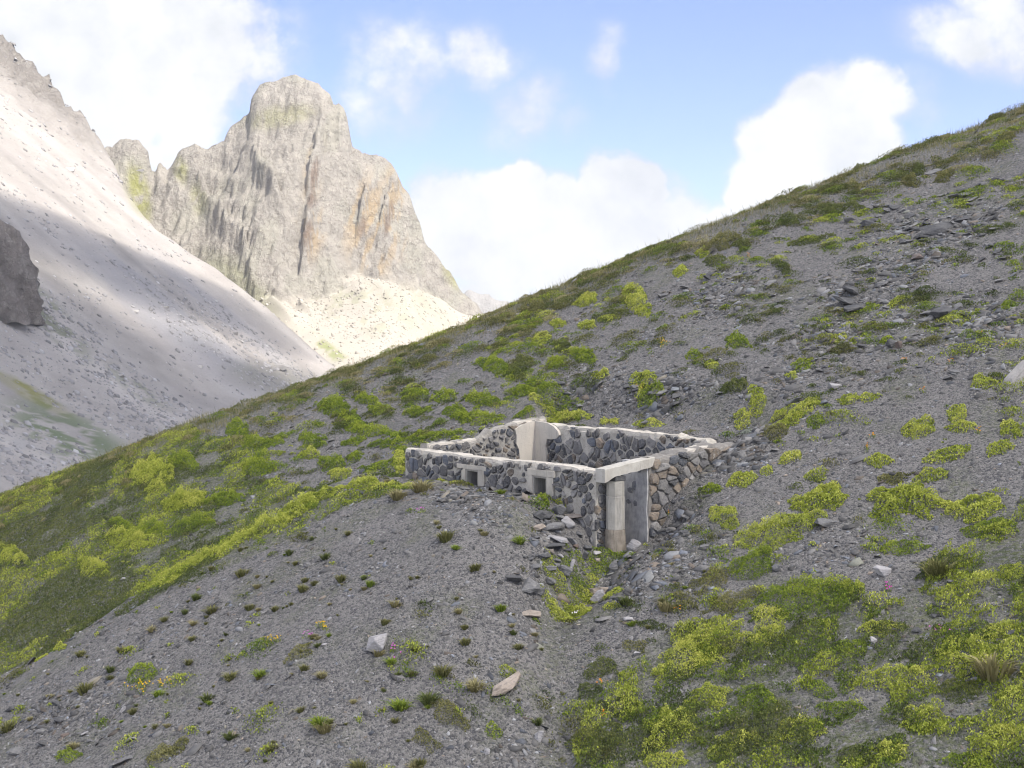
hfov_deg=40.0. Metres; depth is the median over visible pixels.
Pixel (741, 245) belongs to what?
bush
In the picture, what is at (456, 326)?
crest grass
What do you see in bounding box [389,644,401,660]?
flower clump
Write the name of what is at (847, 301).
slate rock
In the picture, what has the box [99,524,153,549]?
cushion plant
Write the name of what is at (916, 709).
cushion plant
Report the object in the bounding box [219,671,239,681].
grass tussock
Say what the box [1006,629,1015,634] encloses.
slate rock
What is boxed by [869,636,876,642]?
slate rock
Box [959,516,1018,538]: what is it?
leafy plant
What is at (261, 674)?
grass tussock
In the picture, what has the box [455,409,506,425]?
leafy plant
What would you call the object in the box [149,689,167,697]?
grass tussock
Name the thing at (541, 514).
rubble stone
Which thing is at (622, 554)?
leafy plant
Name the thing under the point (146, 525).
leafy plant
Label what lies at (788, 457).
cushion plant
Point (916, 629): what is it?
slate rock
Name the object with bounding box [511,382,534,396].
leafy plant
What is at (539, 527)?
rubble stone
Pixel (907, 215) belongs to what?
slate rock
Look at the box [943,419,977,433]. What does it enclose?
cushion plant
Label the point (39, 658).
cushion plant
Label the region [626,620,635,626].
grass tussock
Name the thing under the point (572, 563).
rubble stone
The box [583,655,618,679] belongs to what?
bush
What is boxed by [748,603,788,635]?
cushion plant
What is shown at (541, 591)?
rubble stone
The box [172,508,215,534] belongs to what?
leafy plant
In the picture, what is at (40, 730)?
slate rock
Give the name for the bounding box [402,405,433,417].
leafy plant
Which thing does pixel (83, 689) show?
grass tussock
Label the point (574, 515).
rubble stone
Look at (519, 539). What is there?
grass tussock
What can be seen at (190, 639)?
grass tussock
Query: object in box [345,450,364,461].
leafy plant
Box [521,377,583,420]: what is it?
leafy plant
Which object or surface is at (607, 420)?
cushion plant
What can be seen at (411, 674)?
grass tussock
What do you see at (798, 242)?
bush
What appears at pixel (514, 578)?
rubble stone
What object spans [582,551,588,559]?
rubble stone
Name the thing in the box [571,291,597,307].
cushion plant
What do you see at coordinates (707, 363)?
cushion plant
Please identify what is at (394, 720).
grass tussock
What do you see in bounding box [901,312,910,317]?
slate rock
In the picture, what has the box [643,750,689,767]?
cushion plant
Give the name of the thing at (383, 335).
talus stones
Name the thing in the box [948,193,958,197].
slate rock
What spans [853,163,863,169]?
bush
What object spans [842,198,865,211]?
bush
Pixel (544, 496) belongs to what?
leafy plant
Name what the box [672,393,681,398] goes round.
slate rock
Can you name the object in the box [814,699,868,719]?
leafy plant
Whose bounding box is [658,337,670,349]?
flower clump
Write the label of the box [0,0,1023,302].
sky
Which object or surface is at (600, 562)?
leafy plant
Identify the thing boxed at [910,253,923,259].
slate rock
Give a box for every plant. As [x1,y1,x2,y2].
[0,541,29,563]
[34,653,47,661]
[53,640,66,650]
[54,745,82,764]
[75,555,110,577]
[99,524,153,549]
[108,516,132,530]
[125,661,157,683]
[128,451,175,493]
[128,517,170,539]
[145,742,174,764]
[155,564,191,586]
[160,484,208,510]
[164,736,188,757]
[167,447,199,472]
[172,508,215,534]
[183,543,222,568]
[201,488,245,506]
[213,528,257,560]
[225,416,248,436]
[238,456,277,476]
[242,432,284,450]
[242,508,291,540]
[250,446,271,459]
[271,491,318,525]
[282,641,312,663]
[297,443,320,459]
[298,428,327,448]
[302,484,347,500]
[313,392,353,417]
[316,452,345,471]
[327,466,352,481]
[340,435,366,446]
[341,409,364,433]
[345,422,393,436]
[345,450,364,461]
[346,473,378,489]
[351,390,377,404]
[357,457,402,472]
[363,479,413,491]
[366,400,394,415]
[367,437,393,448]
[389,430,407,449]
[393,449,404,473]
[398,428,470,442]
[399,386,429,400]
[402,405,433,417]
[411,725,442,753]
[428,385,458,402]
[429,696,470,731]
[433,477,473,485]
[442,402,468,425]
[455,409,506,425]
[463,387,502,406]
[471,353,514,376]
[484,719,502,739]
[499,664,518,682]
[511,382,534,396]
[511,405,535,419]
[517,297,548,312]
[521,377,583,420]
[528,392,593,422]
[531,330,551,345]
[537,492,549,506]
[540,584,565,621]
[542,547,591,616]
[545,355,563,368]
[547,592,580,622]
[549,318,566,328]
[551,553,594,603]
[564,602,588,616]
[565,543,574,558]
[569,344,596,364]
[570,579,595,604]
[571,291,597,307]
[574,550,585,575]
[578,318,596,329]
[584,572,598,587]
[586,556,607,580]
[588,550,610,572]
[591,366,608,380]
[592,546,627,566]
[599,416,619,424]
[601,586,623,599]
[603,600,620,610]
[608,550,635,559]
[619,282,647,314]
[622,639,645,651]
[627,369,656,401]
[632,417,666,426]
[634,302,652,317]
[637,379,664,407]
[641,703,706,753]
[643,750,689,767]
[650,633,732,680]
[672,263,688,277]
[682,681,732,711]
[685,346,702,360]
[688,566,734,595]
[694,245,708,258]
[696,618,744,661]
[697,482,722,494]
[699,228,741,252]
[699,585,764,614]
[703,359,718,368]
[706,728,764,760]
[708,504,739,529]
[724,329,752,348]
[726,470,758,487]
[726,507,827,554]
[727,544,773,579]
[733,407,751,429]
[734,681,778,715]
[737,623,793,648]
[745,384,763,403]
[747,393,766,416]
[748,571,850,621]
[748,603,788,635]
[757,423,789,442]
[759,464,772,475]
[767,712,827,745]
[768,408,787,422]
[773,411,802,429]
[778,449,801,464]
[782,396,821,422]
[784,370,797,378]
[787,480,849,512]
[790,357,814,372]
[799,679,836,698]
[803,465,828,481]
[806,414,824,428]
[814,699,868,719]
[830,331,846,344]
[834,639,867,656]
[836,392,857,404]
[841,177,860,193]
[842,578,864,597]
[848,336,861,343]
[856,619,903,637]
[857,391,882,402]
[858,479,952,522]
[859,663,931,698]
[863,452,894,467]
[877,471,915,484]
[877,738,908,764]
[879,334,894,344]
[879,538,931,555]
[887,295,912,309]
[898,703,950,734]
[901,171,918,187]
[901,413,935,439]
[912,466,948,482]
[921,444,970,463]
[932,632,990,678]
[935,167,954,182]
[935,751,994,767]
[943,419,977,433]
[944,492,1005,524]
[946,403,966,423]
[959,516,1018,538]
[965,723,1023,753]
[970,372,998,389]
[970,619,1018,641]
[986,439,1015,457]
[995,562,1023,581]
[997,131,1016,141]
[998,299,1015,310]
[999,418,1020,438]
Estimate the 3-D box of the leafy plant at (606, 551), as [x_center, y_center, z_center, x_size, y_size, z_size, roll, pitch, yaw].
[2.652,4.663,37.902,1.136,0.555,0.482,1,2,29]
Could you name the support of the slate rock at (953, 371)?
on the hillside
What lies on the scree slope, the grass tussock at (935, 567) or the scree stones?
the scree stones
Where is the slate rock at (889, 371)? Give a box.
[885,368,894,374]
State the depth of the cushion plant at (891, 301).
45.80 m
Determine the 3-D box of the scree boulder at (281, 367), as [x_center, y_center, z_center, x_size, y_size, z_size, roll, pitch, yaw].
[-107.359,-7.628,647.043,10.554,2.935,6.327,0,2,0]
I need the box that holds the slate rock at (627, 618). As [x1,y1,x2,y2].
[623,616,633,620]
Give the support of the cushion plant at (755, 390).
on the hillside
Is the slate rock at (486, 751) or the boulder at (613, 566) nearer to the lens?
the slate rock at (486, 751)
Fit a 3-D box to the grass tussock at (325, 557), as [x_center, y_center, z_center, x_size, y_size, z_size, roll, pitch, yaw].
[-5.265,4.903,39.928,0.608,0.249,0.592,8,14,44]
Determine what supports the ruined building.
on the hillside
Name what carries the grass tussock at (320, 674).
on the hillside
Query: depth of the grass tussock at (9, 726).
38.70 m
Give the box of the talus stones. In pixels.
[260,275,474,369]
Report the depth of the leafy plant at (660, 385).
46.63 m
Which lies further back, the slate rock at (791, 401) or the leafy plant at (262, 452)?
the leafy plant at (262, 452)
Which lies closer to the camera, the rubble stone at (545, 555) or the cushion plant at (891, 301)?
the rubble stone at (545, 555)
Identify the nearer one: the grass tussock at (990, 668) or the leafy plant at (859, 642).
the grass tussock at (990, 668)
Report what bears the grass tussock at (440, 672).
on the hillside
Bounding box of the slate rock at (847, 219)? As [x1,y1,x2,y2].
[843,217,854,221]
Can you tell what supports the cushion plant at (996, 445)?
on the hillside
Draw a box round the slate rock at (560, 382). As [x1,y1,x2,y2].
[555,380,564,384]
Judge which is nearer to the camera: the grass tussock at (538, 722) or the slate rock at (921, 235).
the grass tussock at (538, 722)
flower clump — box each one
[123,679,153,694]
[156,677,171,687]
[263,634,280,644]
[315,621,326,630]
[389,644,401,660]
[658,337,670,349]
[885,581,891,594]
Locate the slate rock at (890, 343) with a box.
[886,339,895,347]
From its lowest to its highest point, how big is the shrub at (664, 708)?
0.891 m
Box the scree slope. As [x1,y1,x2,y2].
[0,34,334,492]
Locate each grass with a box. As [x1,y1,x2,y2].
[0,100,1023,516]
[0,423,409,675]
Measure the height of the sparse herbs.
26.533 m
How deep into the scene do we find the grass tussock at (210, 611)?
39.91 m
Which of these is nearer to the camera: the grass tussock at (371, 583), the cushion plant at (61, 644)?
the grass tussock at (371, 583)
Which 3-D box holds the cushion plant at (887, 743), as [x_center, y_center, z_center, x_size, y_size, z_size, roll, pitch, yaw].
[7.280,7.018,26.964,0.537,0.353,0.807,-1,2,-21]
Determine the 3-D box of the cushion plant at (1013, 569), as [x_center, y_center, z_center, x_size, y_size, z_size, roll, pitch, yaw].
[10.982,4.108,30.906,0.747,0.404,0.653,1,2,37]
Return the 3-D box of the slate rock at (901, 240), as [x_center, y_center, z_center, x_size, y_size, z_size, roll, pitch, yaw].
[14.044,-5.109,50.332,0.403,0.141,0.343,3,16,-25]
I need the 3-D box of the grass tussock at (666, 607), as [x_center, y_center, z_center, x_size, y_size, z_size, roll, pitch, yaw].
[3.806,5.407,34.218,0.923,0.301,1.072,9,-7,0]
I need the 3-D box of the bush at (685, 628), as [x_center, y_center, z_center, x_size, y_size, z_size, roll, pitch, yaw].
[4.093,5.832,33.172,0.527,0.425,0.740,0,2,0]
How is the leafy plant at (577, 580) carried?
on the hillside
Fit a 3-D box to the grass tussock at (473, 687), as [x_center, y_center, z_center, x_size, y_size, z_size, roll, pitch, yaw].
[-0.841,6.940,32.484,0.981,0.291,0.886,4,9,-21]
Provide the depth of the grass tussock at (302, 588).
38.57 m
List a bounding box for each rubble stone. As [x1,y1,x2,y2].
[506,574,523,581]
[521,577,540,592]
[533,510,552,518]
[533,524,545,531]
[535,587,544,594]
[538,552,550,558]
[545,522,564,529]
[545,565,556,570]
[546,543,565,546]
[546,577,556,584]
[548,535,567,542]
[552,504,565,514]
[559,565,572,575]
[561,516,575,528]
[564,514,582,517]
[567,537,577,544]
[569,559,574,568]
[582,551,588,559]
[584,545,591,549]
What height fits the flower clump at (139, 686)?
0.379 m
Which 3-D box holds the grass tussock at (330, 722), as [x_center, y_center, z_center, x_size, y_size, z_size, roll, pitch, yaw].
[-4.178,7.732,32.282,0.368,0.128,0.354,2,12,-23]
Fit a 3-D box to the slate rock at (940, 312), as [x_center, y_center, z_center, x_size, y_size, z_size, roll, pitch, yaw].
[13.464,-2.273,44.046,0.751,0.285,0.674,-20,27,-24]
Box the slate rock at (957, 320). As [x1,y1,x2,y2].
[952,318,962,322]
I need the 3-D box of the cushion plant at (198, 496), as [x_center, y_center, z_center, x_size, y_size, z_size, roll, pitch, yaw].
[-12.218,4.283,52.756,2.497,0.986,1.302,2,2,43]
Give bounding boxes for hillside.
[0,109,1023,767]
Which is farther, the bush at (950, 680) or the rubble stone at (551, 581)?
the rubble stone at (551, 581)
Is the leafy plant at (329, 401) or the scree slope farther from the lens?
the scree slope
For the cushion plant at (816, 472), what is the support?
on the hillside
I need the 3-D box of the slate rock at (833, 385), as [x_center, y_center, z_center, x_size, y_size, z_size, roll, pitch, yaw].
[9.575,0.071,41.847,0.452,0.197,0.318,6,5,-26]
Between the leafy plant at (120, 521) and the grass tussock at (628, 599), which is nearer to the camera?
the grass tussock at (628, 599)
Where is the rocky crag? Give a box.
[0,219,45,325]
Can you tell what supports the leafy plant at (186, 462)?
on the hillside
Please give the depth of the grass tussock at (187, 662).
37.55 m
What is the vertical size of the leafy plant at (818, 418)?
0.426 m
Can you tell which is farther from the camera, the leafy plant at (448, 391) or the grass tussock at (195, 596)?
the leafy plant at (448, 391)
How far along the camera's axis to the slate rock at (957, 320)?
43.11 m
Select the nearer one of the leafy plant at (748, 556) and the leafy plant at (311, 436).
the leafy plant at (748, 556)
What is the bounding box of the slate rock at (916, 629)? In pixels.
[911,627,921,631]
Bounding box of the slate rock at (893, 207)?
[888,205,900,209]
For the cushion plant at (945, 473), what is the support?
on the hillside
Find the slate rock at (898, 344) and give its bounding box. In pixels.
[895,341,901,348]
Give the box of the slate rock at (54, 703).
[52,701,60,705]
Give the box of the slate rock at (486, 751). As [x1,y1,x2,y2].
[484,747,489,754]
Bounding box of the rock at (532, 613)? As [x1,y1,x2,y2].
[522,610,540,616]
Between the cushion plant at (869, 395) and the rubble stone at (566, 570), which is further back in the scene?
the cushion plant at (869, 395)
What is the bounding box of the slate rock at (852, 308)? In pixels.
[844,304,863,312]
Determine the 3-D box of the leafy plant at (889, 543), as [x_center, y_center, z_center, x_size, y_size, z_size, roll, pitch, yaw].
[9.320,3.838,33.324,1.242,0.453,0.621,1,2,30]
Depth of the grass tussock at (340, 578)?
37.94 m
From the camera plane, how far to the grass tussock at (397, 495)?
41.68 m
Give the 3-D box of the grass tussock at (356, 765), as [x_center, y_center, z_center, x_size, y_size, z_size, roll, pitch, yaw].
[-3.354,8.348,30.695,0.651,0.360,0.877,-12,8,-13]
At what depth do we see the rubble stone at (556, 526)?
37.95 m
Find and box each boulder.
[273,364,288,370]
[366,633,386,652]
[491,671,520,695]
[589,587,607,595]
[590,589,604,602]
[609,560,617,571]
[626,539,640,551]
[1001,360,1023,390]
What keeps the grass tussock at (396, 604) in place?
on the hillside
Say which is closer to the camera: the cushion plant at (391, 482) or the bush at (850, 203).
the cushion plant at (391, 482)
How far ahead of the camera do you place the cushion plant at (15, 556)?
53.38 m
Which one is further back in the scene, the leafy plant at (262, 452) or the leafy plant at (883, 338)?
the leafy plant at (262, 452)
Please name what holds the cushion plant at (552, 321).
on the hillside
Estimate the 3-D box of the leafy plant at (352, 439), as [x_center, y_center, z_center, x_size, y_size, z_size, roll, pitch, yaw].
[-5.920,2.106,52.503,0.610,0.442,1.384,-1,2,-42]
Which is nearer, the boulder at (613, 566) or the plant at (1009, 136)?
the boulder at (613, 566)
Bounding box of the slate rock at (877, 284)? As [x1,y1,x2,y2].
[875,280,888,286]
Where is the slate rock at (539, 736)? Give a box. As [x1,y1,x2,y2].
[534,731,543,742]
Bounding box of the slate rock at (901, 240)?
[899,238,907,242]
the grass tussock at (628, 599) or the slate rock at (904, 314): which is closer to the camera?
the grass tussock at (628, 599)
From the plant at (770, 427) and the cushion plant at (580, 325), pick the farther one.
the cushion plant at (580, 325)
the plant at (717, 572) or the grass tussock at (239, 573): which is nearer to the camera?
the plant at (717, 572)
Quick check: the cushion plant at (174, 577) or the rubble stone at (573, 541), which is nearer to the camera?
the rubble stone at (573, 541)
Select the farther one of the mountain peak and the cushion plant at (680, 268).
the mountain peak
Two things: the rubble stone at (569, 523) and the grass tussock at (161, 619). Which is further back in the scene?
the grass tussock at (161, 619)
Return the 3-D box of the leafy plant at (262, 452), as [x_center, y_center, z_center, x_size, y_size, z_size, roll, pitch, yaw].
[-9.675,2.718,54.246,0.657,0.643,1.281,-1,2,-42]
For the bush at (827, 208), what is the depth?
56.05 m
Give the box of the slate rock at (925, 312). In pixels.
[920,310,930,314]
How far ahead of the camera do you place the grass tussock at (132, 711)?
36.25 m
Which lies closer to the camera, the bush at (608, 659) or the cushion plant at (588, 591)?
the bush at (608, 659)
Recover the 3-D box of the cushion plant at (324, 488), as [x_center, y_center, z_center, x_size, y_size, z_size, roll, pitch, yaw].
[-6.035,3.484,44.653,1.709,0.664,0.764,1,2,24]
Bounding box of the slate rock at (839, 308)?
[830,306,842,312]
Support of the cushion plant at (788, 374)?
on the hillside
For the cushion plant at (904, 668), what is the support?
on the hillside
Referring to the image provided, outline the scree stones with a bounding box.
[0,41,332,486]
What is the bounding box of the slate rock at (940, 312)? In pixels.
[927,306,954,318]
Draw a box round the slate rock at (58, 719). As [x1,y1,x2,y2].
[53,717,63,721]
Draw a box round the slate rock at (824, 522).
[814,518,834,526]
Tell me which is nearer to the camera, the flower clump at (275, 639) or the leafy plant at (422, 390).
the flower clump at (275, 639)
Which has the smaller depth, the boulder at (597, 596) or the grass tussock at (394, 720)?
the grass tussock at (394, 720)
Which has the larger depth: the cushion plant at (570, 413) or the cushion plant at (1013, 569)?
the cushion plant at (570, 413)
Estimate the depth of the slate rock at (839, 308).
46.99 m
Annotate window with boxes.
[457,463,486,485]
[527,468,555,498]
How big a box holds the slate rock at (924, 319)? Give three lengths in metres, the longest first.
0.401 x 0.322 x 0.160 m
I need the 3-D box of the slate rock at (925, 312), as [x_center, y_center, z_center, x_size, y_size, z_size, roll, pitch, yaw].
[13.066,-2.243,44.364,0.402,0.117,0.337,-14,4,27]
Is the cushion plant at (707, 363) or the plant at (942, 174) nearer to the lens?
the cushion plant at (707, 363)
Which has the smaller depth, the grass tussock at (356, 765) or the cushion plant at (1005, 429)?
the grass tussock at (356, 765)
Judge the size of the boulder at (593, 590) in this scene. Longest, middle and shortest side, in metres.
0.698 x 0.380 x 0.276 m
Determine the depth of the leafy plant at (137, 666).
38.25 m
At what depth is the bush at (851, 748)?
27.20 m
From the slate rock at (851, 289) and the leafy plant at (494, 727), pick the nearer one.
the leafy plant at (494, 727)
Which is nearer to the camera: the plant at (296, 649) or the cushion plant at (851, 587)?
the cushion plant at (851, 587)
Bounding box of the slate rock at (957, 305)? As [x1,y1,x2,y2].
[953,303,962,309]
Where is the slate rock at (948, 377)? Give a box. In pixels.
[943,375,953,379]
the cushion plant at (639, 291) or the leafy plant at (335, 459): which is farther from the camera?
the cushion plant at (639, 291)
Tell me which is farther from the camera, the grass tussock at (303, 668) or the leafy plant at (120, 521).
the leafy plant at (120, 521)
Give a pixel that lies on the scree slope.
(44, 102)
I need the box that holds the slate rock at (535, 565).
[530,563,540,568]
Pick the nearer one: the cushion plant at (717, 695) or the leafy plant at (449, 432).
the cushion plant at (717, 695)
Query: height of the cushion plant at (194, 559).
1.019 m
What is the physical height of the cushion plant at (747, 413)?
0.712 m
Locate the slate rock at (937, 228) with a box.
[919,222,951,234]
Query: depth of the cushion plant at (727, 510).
37.04 m
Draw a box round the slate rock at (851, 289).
[842,285,858,294]
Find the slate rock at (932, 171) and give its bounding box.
[925,168,940,174]
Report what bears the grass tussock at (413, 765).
on the hillside
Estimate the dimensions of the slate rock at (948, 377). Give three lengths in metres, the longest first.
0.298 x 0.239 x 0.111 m
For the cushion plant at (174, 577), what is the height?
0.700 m
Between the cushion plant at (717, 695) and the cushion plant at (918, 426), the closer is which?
the cushion plant at (717, 695)
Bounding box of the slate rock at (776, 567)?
[772,564,780,570]
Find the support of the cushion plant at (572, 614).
on the hillside
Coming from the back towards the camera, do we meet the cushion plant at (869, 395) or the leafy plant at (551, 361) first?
the leafy plant at (551, 361)
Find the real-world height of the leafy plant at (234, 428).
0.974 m
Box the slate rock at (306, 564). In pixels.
[303,562,310,566]
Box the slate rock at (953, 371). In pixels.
[948,369,959,373]
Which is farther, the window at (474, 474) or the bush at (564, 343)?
the bush at (564, 343)
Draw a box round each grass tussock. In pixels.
[0,719,18,733]
[41,693,55,698]
[64,741,81,749]
[69,680,97,695]
[70,649,86,657]
[103,665,114,672]
[106,675,115,679]
[113,645,124,652]
[126,707,139,714]
[144,625,156,632]
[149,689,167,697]
[156,616,168,622]
[179,609,188,614]
[183,658,192,665]
[186,635,196,641]
[187,620,197,625]
[191,592,202,600]
[197,691,216,702]
[201,604,219,614]
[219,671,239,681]
[219,730,240,740]
[235,569,248,577]
[244,603,255,610]
[248,668,266,677]
[252,584,263,588]
[260,742,281,751]
[270,605,279,611]
[283,549,292,555]
[292,706,305,712]
[295,583,308,592]
[297,664,309,671]
[300,577,309,582]
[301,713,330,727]
[310,721,336,733]
[313,670,327,678]
[318,552,332,560]
[326,718,334,724]
[331,573,347,582]
[345,758,369,767]
[349,698,358,703]
[365,579,374,587]
[369,649,386,656]
[376,697,411,711]
[377,618,389,625]
[383,657,396,664]
[386,488,409,500]
[388,599,402,607]
[390,716,398,723]
[404,478,438,492]
[404,757,423,767]
[406,670,418,676]
[408,758,426,766]
[410,690,448,705]
[430,664,455,677]
[433,529,455,542]
[450,545,462,549]
[451,608,463,614]
[458,624,468,629]
[459,637,471,645]
[460,675,490,692]
[469,562,483,570]
[479,530,489,535]
[492,603,508,611]
[493,489,505,493]
[510,535,528,544]
[511,642,525,649]
[530,717,546,725]
[616,595,635,606]
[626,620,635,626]
[653,600,679,611]
[910,557,963,579]
[962,651,1022,682]
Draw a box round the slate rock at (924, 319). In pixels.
[918,317,928,321]
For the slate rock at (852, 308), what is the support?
on the hillside
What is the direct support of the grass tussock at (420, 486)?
on the hillside
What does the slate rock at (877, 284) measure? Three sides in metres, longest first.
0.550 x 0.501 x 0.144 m
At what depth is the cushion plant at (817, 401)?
41.03 m
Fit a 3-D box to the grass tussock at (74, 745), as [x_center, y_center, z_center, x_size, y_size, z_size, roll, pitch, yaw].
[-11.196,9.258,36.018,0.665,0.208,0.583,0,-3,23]
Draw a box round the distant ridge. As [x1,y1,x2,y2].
[464,290,508,312]
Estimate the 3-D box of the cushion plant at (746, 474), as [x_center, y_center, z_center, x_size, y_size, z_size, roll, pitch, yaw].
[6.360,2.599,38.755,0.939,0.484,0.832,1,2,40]
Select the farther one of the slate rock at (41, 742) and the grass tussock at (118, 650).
the grass tussock at (118, 650)
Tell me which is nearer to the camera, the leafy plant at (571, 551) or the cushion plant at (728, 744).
the cushion plant at (728, 744)
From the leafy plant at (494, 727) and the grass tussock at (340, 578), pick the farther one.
the grass tussock at (340, 578)
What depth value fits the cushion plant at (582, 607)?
36.49 m
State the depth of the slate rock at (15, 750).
37.18 m
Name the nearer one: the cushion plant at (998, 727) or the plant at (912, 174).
the cushion plant at (998, 727)
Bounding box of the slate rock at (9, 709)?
[5,705,14,711]
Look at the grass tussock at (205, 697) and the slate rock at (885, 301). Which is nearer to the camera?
the grass tussock at (205, 697)
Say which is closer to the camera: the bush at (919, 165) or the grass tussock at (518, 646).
the grass tussock at (518, 646)
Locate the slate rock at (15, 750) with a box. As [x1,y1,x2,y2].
[8,747,23,754]
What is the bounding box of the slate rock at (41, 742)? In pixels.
[37,740,47,744]
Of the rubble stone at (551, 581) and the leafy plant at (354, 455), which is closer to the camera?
the rubble stone at (551, 581)
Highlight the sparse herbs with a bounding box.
[0,103,1023,767]
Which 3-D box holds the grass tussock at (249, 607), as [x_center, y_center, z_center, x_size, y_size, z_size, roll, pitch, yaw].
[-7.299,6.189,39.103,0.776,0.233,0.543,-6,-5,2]
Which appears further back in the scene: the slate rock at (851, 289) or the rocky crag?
the rocky crag
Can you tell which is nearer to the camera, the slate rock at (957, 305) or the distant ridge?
the slate rock at (957, 305)
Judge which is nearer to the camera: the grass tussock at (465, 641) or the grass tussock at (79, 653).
the grass tussock at (465, 641)
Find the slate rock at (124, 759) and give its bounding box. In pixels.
[109,755,132,766]
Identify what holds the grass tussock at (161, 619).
on the hillside
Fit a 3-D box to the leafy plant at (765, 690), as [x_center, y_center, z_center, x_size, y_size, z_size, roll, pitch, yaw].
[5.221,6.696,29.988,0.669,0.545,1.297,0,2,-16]
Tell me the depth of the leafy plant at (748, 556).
34.61 m
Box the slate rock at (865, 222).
[859,219,877,226]
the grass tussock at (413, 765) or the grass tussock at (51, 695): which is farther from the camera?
the grass tussock at (51, 695)
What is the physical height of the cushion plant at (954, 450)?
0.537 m
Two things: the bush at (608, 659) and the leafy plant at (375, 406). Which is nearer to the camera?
the bush at (608, 659)
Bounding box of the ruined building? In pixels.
[405,416,733,552]
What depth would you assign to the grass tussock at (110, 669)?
39.24 m
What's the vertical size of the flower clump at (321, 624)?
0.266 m
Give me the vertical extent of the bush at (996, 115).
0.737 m
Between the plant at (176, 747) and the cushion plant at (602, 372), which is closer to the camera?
the plant at (176, 747)
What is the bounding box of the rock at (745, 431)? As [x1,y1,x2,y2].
[741,429,751,435]
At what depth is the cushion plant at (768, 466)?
38.68 m
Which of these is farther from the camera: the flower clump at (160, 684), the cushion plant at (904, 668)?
the flower clump at (160, 684)
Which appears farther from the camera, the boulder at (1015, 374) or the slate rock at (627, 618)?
the boulder at (1015, 374)
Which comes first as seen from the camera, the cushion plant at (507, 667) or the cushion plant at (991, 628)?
the cushion plant at (991, 628)
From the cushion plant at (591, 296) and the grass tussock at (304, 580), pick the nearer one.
the grass tussock at (304, 580)
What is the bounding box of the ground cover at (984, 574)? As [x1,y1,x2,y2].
[572,496,1023,767]
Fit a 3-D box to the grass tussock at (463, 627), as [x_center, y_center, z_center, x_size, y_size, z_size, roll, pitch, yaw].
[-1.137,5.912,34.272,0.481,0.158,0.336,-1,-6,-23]
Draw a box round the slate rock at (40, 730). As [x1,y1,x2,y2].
[35,728,44,732]
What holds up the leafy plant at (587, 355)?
on the hillside
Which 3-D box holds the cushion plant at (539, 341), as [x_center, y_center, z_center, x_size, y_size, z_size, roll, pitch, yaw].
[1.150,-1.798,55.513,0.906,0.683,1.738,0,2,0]
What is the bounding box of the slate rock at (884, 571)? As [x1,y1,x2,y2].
[873,565,890,576]
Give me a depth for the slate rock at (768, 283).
51.07 m
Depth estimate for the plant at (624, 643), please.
33.25 m
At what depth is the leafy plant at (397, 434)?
50.41 m
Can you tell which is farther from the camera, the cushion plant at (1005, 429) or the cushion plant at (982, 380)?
the cushion plant at (982, 380)
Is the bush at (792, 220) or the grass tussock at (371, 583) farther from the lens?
the bush at (792, 220)
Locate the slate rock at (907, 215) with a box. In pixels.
[905,213,915,217]
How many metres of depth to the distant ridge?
2484.11 m
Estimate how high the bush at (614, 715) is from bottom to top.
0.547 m
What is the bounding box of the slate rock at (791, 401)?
[784,397,801,404]
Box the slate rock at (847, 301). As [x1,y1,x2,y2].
[831,295,855,304]
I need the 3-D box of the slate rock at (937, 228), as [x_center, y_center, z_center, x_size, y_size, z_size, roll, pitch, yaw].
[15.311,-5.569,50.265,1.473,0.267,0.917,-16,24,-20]
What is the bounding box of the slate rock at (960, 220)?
[954,215,970,222]
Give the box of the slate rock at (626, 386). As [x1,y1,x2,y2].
[623,384,631,388]
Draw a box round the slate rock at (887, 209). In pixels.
[883,207,891,211]
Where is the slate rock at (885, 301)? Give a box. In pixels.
[880,299,889,303]
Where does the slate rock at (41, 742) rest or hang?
on the hillside
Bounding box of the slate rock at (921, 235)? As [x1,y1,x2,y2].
[916,232,930,238]
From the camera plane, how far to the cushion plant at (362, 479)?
44.15 m
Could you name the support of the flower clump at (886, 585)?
on the hillside
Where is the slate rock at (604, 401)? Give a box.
[602,399,608,403]
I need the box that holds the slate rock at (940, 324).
[934,323,946,326]
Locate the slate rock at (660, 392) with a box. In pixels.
[656,389,667,395]
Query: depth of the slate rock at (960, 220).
50.16 m
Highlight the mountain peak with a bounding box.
[105,74,483,367]
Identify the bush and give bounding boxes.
[502,363,526,380]
[510,353,534,372]
[552,339,570,349]
[564,720,622,754]
[577,682,602,698]
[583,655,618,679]
[591,306,631,319]
[597,694,648,723]
[624,252,635,258]
[632,619,667,629]
[675,622,695,639]
[702,253,725,266]
[719,376,748,394]
[731,235,750,251]
[771,258,790,273]
[780,210,799,226]
[787,232,835,246]
[807,199,844,216]
[836,743,888,765]
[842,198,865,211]
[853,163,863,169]
[909,161,925,175]
[914,553,970,580]
[937,677,979,703]
[986,112,1005,122]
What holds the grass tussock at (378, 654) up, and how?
on the hillside
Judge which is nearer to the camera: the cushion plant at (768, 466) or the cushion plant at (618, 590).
the cushion plant at (618, 590)
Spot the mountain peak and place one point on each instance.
(286, 191)
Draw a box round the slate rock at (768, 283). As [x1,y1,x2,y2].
[764,280,776,285]
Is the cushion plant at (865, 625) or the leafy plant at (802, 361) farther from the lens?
the leafy plant at (802, 361)
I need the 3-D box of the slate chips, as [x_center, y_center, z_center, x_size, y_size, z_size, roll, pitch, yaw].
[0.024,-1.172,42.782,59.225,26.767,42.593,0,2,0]
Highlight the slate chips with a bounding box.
[0,106,1023,767]
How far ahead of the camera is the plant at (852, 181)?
57.83 m
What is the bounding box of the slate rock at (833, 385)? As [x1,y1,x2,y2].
[827,383,841,388]
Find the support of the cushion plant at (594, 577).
on the hillside
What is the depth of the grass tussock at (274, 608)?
38.18 m
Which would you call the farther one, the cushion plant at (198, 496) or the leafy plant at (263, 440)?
the leafy plant at (263, 440)
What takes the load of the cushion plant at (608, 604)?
on the hillside

